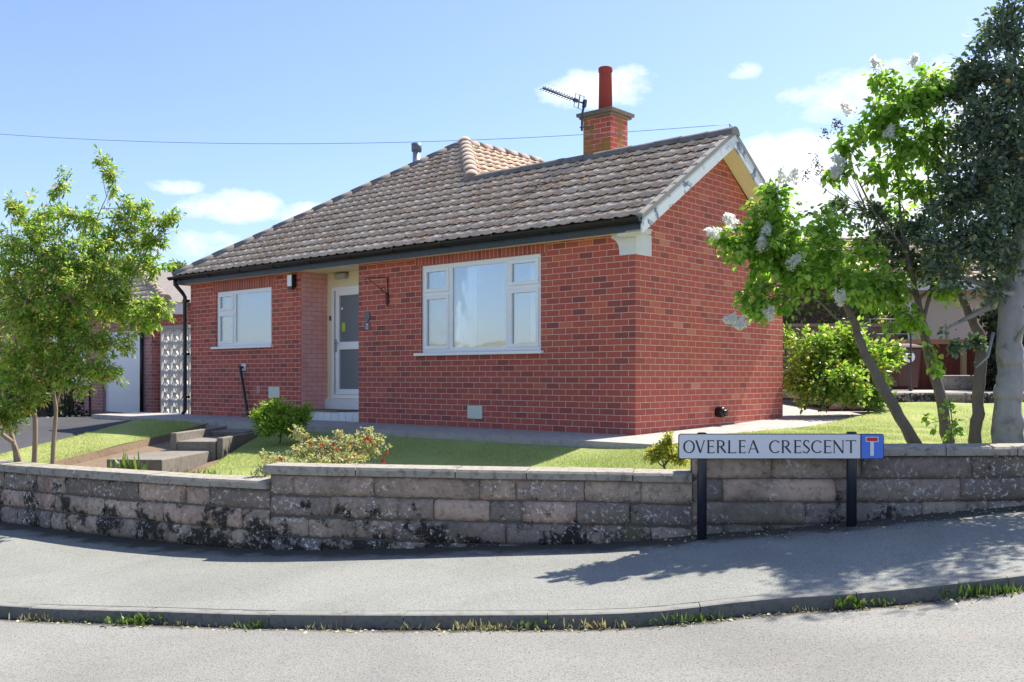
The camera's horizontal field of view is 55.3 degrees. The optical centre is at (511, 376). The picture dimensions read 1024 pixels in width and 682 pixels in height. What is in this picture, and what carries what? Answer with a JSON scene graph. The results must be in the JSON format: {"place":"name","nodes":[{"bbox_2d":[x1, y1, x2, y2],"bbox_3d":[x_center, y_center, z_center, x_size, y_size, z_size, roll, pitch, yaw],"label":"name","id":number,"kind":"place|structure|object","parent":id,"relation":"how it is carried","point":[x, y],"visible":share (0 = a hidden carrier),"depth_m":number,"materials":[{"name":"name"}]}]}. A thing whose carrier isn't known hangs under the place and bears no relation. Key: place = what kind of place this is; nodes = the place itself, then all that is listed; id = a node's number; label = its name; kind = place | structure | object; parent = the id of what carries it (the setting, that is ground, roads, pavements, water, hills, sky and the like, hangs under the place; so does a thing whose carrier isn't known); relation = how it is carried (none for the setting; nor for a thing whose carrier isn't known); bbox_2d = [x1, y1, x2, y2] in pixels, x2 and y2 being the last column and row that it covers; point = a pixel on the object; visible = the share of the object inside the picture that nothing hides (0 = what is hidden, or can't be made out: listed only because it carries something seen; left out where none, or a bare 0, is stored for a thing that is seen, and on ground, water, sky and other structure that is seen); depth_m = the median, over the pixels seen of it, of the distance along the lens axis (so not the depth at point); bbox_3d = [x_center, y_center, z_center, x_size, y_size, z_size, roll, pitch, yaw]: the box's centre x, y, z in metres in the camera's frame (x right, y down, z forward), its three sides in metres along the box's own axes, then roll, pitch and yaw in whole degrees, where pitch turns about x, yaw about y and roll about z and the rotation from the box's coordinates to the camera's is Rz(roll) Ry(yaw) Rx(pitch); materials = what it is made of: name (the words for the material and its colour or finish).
{"place":"outdoors","nodes":[
{"label":"outdoors","id":0,"kind":"place"},
{"bbox_2d":[0,415,134,452],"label":"driveway","id":1,"kind":"structure","parent":0,"point":[68,427],"depth_m":17.87,"materials":[{"name":"concrete"}]},
{"bbox_2d":[7,375,90,416],"bbox_3d":[-10.525,0.350,20.400,3.234,1.300,0.045,0,0,-30],"label":"iron railing","id":2,"kind":"object","parent":1,"relation":"on","point":[65,405],"visible":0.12,"depth_m":20.97,"materials":[{"name":"black metal"}]},
{"bbox_2d":[0,419,190,462],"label":"side lawn","id":3,"kind":"structure","parent":0,"point":[106,434],"depth_m":15.48,"materials":[{"name":"green plant"}]},
{"bbox_2d":[155,325,190,413],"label":"screen block wall","id":4,"kind":"structure","parent":0,"point":[170,357],"depth_m":21.16,"materials":[{"name":"concrete"}]},
{"bbox_2d":[73,399,823,472],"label":"garden ground","id":5,"kind":"structure","parent":0,"point":[100,462],"depth_m":14.62,"materials":[{"name":"soil"}]},
{"bbox_2d":[0,353,87,416],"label":"dark hedge","id":6,"kind":"object","parent":5,"relation":"on","point":[41,412],"visible":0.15,"depth_m":21.62,"materials":[{"name":"green plant"}]},
{"bbox_2d":[0,143,186,463],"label":"young tree","id":7,"kind":"object","parent":5,"relation":"on","point":[36,314],"visible":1,"depth_m":10.55,"materials":[{"name":"green plant"}]},
{"bbox_2d":[0,257,190,412],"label":"neighbour house","id":8,"kind":"structure","parent":5,"relation":"on","point":[141,392],"depth_m":24.54,"materials":[{"name":"brown brick"}]},
{"bbox_2d":[106,331,139,412],"bbox_3d":[-9.802,-0.102,24.818,2.060,2.125,0.052,0,0,41],"label":"garage door","id":9,"kind":"structure","parent":8,"relation":"in","point":[118,398],"depth_m":24.75,"materials":[{"name":"white plastic"}]},
{"bbox_2d":[47,425,205,464],"bbox_3d":[-6.081,1.115,14.277,0.280,0.589,5.286,0,0,17],"label":"lawn edge","id":10,"kind":"object","parent":5,"relation":"on","point":[112,450],"visible":0.58,"depth_m":14.57,"materials":[{"name":"soil"}]},
{"bbox_2d":[110,451,149,469],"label":"iris clump","id":11,"kind":"object","parent":5,"relation":"on","point":[127,463],"visible":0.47,"depth_m":11.54,"materials":[{"name":"green plant"}]},
{"bbox_2d":[165,258,186,271],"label":"distant tree","id":12,"kind":"object","parent":5,"relation":"on","point":[179,265],"visible":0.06,"depth_m":41.79,"materials":[{"name":"green plant"}]},
{"bbox_2d":[107,426,257,472],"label":"garden steps","id":13,"kind":"structure","parent":5,"relation":"on","point":[190,450],"depth_m":13.55,"materials":[{"name":"concrete"}]},
{"bbox_2d":[167,66,805,434],"bbox_3d":[0.866,-2.140,19.545,11.118,5.920,10.773,0,0,42],"label":"brick bungalow","id":14,"kind":"object","parent":5,"relation":"on","point":[468,282],"visible":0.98,"depth_m":14.61,"materials":[{"name":"red brick"}]},
{"bbox_2d":[211,287,272,348],"bbox_3d":[-4.996,-1.079,18.152,1.953,1.092,0.145,0,0,41],"label":"window","id":15,"kind":"structure","parent":14,"relation":"in","point":[244,316],"depth_m":18.16,"materials":[{"name":"white plastic"}]},
{"bbox_2d":[329,285,358,398],"bbox_3d":[-2.760,-0.605,16.913,1.240,1.950,0.135,0,0,41],"label":"door","id":16,"kind":"structure","parent":14,"relation":"in","point":[345,300],"depth_m":17.06,"materials":[{"name":"white plastic"}]},
{"bbox_2d":[2,124,728,143],"bbox_3d":[-3.285,-3.915,15.400,13.118,0.740,0.008,0,0,14],"label":"telephone cable","id":17,"kind":"object","parent":14,"relation":"attached to","point":[378,142],"visible":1,"depth_m":15.25,"materials":[{"name":"black rubber"}]},
{"bbox_2d":[413,253,543,355],"bbox_3d":[-0.466,-1.012,14.277,2.537,1.380,0.288,0,0,41],"label":"window","id":18,"kind":"structure","parent":14,"relation":"in","point":[451,291],"depth_m":14.41,"materials":[{"name":"white plastic"}]},
{"bbox_2d":[540,86,587,130],"bbox_3d":[0.842,-4.227,15.414,0.851,0.598,0.180,0,0,-31],"label":"tv aerial","id":19,"kind":"object","parent":14,"relation":"attached to","point":[584,102],"visible":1,"depth_m":15.52,"materials":[{"name":"silver metal"}]},
{"bbox_2d":[783,257,888,400],"bbox_3d":[7.038,-1.125,23.346,3.729,3.538,1.882,0,0,0],"label":"boundary hedge","id":20,"kind":"object","parent":5,"relation":"on","point":[811,311],"visible":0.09,"depth_m":22.85,"materials":[{"name":"green plant"}]},
{"bbox_2d":[783,324,898,399],"bbox_3d":[6.975,-0.340,22.015,3.550,1.720,0.130,0,0,0],"label":"brown fence","id":21,"kind":"object","parent":5,"relation":"on","point":[876,328],"visible":0.12,"depth_m":22.00,"materials":[{"name":"brown wood"}]},
{"bbox_2d":[783,390,1023,399],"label":"patio","id":22,"kind":"structure","parent":5,"relation":"on","point":[932,391],"depth_m":18.60,"materials":[{"name":"concrete"}]},
{"bbox_2d":[848,319,913,390],"bbox_3d":[7.150,-0.406,19.000,1.300,1.452,0.036,0,0,0],"label":"trellis","id":23,"kind":"object","parent":22,"relation":"on","point":[911,352],"visible":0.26,"depth_m":18.99,"materials":[{"name":"paint"}]},
{"bbox_2d":[886,343,922,390],"bbox_3d":[7.920,-0.204,19.781,0.572,0.968,0.628,0,0,0],"label":"brown bin","id":24,"kind":"object","parent":22,"relation":"on","point":[901,378],"visible":0.44,"depth_m":19.53,"materials":[{"name":"plastic"}]},
{"bbox_2d":[942,375,986,389],"bbox_3d":[9.475,0.120,20.400,1.050,0.320,0.400,0,0,0],"label":"stone trough","id":25,"kind":"object","parent":22,"relation":"on","point":[957,382],"visible":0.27,"depth_m":20.20,"materials":[{"name":"stone"}]},
{"bbox_2d":[826,393,1023,408],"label":"stone wall","id":26,"kind":"structure","parent":5,"relation":"on","point":[930,397],"depth_m":17.17,"materials":[{"name":"stone"}]},
{"bbox_2d":[882,339,974,389],"bbox_3d":[9.940,-0.205,21.590,3.520,1.250,0.180,0,0,0],"label":"timber fence","id":27,"kind":"object","parent":5,"relation":"on","point":[962,365],"visible":0.15,"depth_m":21.60,"materials":[{"name":"brown wood"}]},
{"bbox_2d":[972,268,1023,390],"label":"ivy hedge","id":28,"kind":"object","parent":5,"relation":"on","point":[989,318],"visible":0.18,"depth_m":19.61,"materials":[{"name":"green plant"}]},
{"bbox_2d":[92,404,872,448],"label":"path","id":29,"kind":"structure","parent":0,"point":[810,416],"depth_m":13.90,"materials":[{"name":"concrete"}]},
{"bbox_2d":[0,505,1023,610],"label":"pavement","id":30,"kind":"structure","parent":0,"point":[42,565],"depth_m":7.33,"materials":[{"name":"grey asphalt"}]},
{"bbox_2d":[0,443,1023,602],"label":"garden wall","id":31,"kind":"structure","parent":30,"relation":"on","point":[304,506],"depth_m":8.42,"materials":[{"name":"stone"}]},
{"bbox_2d":[678,431,883,539],"bbox_3d":[2.172,0.929,7.933,1.658,0.971,0.101,0,0,0],"label":"street sign","id":32,"kind":"object","parent":30,"relation":"on","point":[851,447],"visible":1,"depth_m":7.88,"materials":[{"name":"metal"}]},
{"bbox_2d":[0,589,1023,681],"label":"road","id":33,"kind":"structure","parent":0,"point":[978,639],"depth_m":5.57,"materials":[{"name":"grey asphalt"}]},
{"bbox_2d":[9,612,49,621],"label":"kerb weed","id":34,"kind":"object","parent":33,"relation":"on","point":[30,618],"visible":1,"depth_m":6.93,"materials":[{"name":"green plant"}]},
{"bbox_2d":[102,611,165,626],"bbox_3d":[-2.512,1.660,6.755,0.634,0.101,0.211,0,0,0],"label":"kerb weed","id":35,"kind":"object","parent":33,"relation":"on","point":[136,619],"visible":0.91,"depth_m":6.74,"materials":[{"name":"green plant"}]},
{"bbox_2d":[231,616,272,628],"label":"kerb weed","id":36,"kind":"object","parent":33,"relation":"on","point":[258,623],"visible":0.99,"depth_m":6.51,"materials":[{"name":"green plant"}]},
{"bbox_2d":[295,622,338,628],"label":"kerb weed","id":37,"kind":"object","parent":33,"relation":"on","point":[318,628],"visible":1,"depth_m":6.39,"materials":[{"name":"green plant"}]},
{"bbox_2d":[400,621,426,629],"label":"kerb weed","id":38,"kind":"object","parent":33,"relation":"on","point":[409,626],"visible":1,"depth_m":6.27,"materials":[{"name":"green plant"}]},
{"bbox_2d":[430,618,503,630],"bbox_3d":[-0.215,1.562,6.201,0.638,0.075,0.163,0,0,0],"label":"kerb weed","id":39,"kind":"object","parent":33,"relation":"on","point":[469,625],"visible":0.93,"depth_m":6.17,"materials":[{"name":"green plant"}]},
{"bbox_2d":[456,620,528,630],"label":"kerb weed","id":40,"kind":"object","parent":33,"relation":"on","point":[510,626],"visible":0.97,"depth_m":6.15,"materials":[{"name":"green plant"}]},
{"bbox_2d":[0,569,1023,628],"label":"kerb","id":41,"kind":"structure","parent":33,"relation":"on","point":[899,593],"depth_m":6.17,"materials":[{"name":"concrete"}]},
{"bbox_2d":[10,506,1017,634],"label":"leaf litter","id":42,"kind":"object","parent":33,"relation":"on","point":[634,627],"visible":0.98,"depth_m":6.26,"materials":[{"name":"plant"}]},
{"bbox_2d":[518,619,548,629],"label":"kerb weed","id":43,"kind":"object","parent":33,"relation":"on","point":[529,624],"visible":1,"depth_m":6.12,"materials":[{"name":"green plant"}]},
{"bbox_2d":[563,619,638,630],"bbox_3d":[0.634,1.519,6.054,0.629,0.077,0.146,0,0,0],"label":"kerb weed","id":44,"kind":"object","parent":33,"relation":"on","point":[604,624],"visible":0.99,"depth_m":6.04,"materials":[{"name":"green plant"}]},
{"bbox_2d":[638,617,682,624],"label":"kerb weed","id":45,"kind":"object","parent":33,"relation":"on","point":[673,621],"visible":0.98,"depth_m":6.02,"materials":[{"name":"green plant"}]},
{"bbox_2d":[654,611,733,621],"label":"kerb weed","id":46,"kind":"object","parent":33,"relation":"on","point":[701,617],"visible":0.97,"depth_m":6.00,"materials":[{"name":"green plant"}]},
{"bbox_2d":[792,605,831,611],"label":"kerb weed","id":47,"kind":"object","parent":33,"relation":"on","point":[805,608],"visible":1,"depth_m":5.95,"materials":[{"name":"green plant"}]},
{"bbox_2d":[826,594,877,608],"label":"kerb weed","id":48,"kind":"object","parent":33,"relation":"on","point":[845,602],"visible":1,"depth_m":5.93,"materials":[{"name":"green plant"}]},
{"bbox_2d":[860,596,897,605],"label":"kerb weed","id":49,"kind":"object","parent":33,"relation":"on","point":[878,600],"visible":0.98,"depth_m":5.93,"materials":[{"name":"green plant"}]},
{"bbox_2d":[939,581,1023,597],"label":"kerb weed","id":50,"kind":"object","parent":33,"relation":"on","point":[969,591],"visible":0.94,"depth_m":5.94,"materials":[{"name":"green plant"}]},
{"bbox_2d":[970,583,1023,594],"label":"kerb weed","id":51,"kind":"object","parent":33,"relation":"on","point":[997,588],"visible":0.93,"depth_m":5.93,"materials":[{"name":"green plant"}]},
{"bbox_2d":[0,0,1023,273],"label":"sky","id":52,"kind":"structure","parent":0,"point":[205,74],"materials":[{"name":"blue"}]},
{"bbox_2d":[0,402,1023,476],"bbox_3d":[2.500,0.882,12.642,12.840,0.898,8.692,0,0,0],"label":"lawn","id":53,"kind":"structure","parent":0,"point":[988,408],"depth_m":12.45,"materials":[{"name":"green plant"}]},
{"bbox_2d":[169,468,269,475],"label":"lawn tuft","id":54,"kind":"object","parent":53,"relation":"on","point":[204,472],"visible":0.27,"depth_m":11.53,"materials":[{"name":"green plant"}]},
{"bbox_2d":[247,395,315,443],"bbox_3d":[-3.291,0.618,14.046,1.034,0.713,0.779,0,0,0],"label":"dwarf conifer","id":55,"kind":"object","parent":53,"relation":"on","point":[275,416],"visible":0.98,"depth_m":13.94,"materials":[{"name":"green plant"}]},
{"bbox_2d":[253,424,392,476],"bbox_3d":[-1.802,0.859,9.402,1.272,0.795,0.680,0,0,0],"label":"fuchsia bush","id":56,"kind":"object","parent":53,"relation":"on","point":[347,449],"visible":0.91,"depth_m":9.47,"materials":[{"name":"green plant"}]},
{"bbox_2d":[642,431,689,468],"bbox_3d":[1.475,0.756,9.197,0.500,0.514,0.268,0,0,0],"label":"golden bush","id":57,"kind":"object","parent":53,"relation":"on","point":[662,449],"visible":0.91,"depth_m":9.17,"materials":[{"name":"yellow plant"}]},
{"bbox_2d":[704,165,921,442],"bbox_3d":[2.656,-0.597,8.736,1.970,2.533,0.773,0,0,-18],"label":"lilac tree","id":58,"kind":"object","parent":53,"relation":"on","point":[766,247],"visible":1,"depth_m":8.59,"materials":[{"name":"green plant"}]},
{"bbox_2d":[783,315,910,414],"bbox_3d":[5.467,-0.184,15.856,2.346,1.701,1.760,0,0,0],"label":"shrub","id":59,"kind":"object","parent":53,"relation":"on","point":[824,372],"visible":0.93,"depth_m":15.80,"materials":[{"name":"green plant"}]},
{"bbox_2d":[801,53,961,443],"bbox_3d":[3.488,-1.176,9.108,1.525,3.678,0.908,0,0,0],"label":"lilac tree","id":60,"kind":"object","parent":53,"relation":"on","point":[884,127],"visible":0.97,"depth_m":9.06,"materials":[{"name":"green plant"}]},
{"bbox_2d":[820,192,987,442],"bbox_3d":[3.710,-0.570,9.258,1.511,2.461,0.853,0,0,0],"label":"slender holly","id":61,"kind":"object","parent":53,"relation":"on","point":[978,342],"visible":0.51,"depth_m":9.20,"materials":[{"name":"green plant"}]},
{"bbox_2d":[921,396,964,442],"bbox_3d":[3.847,0.388,8.737,0.386,0.443,0.214,0,0,28],"label":"lilac sucker","id":62,"kind":"object","parent":53,"relation":"on","point":[953,425],"visible":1,"depth_m":8.70,"materials":[{"name":"green plant"}]},
{"bbox_2d":[902,0,1023,442],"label":"holly tree","id":63,"kind":"object","parent":53,"relation":"on","point":[991,187],"visible":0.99,"depth_m":8.79,"materials":[{"name":"green plant"}]},
{"bbox_2d":[800,236,995,338],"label":"cream house","id":64,"kind":"structure","parent":0,"point":[937,314],"depth_m":24.50,"materials":[{"name":"paint"}]},
{"bbox_2d":[892,303,910,338],"bbox_3d":[9.350,-1.230,24.470,1.260,1.260,0.060,0,0,0],"label":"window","id":65,"kind":"structure","parent":64,"relation":"in","point":[908,337],"depth_m":24.44,"materials":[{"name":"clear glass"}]}
]}

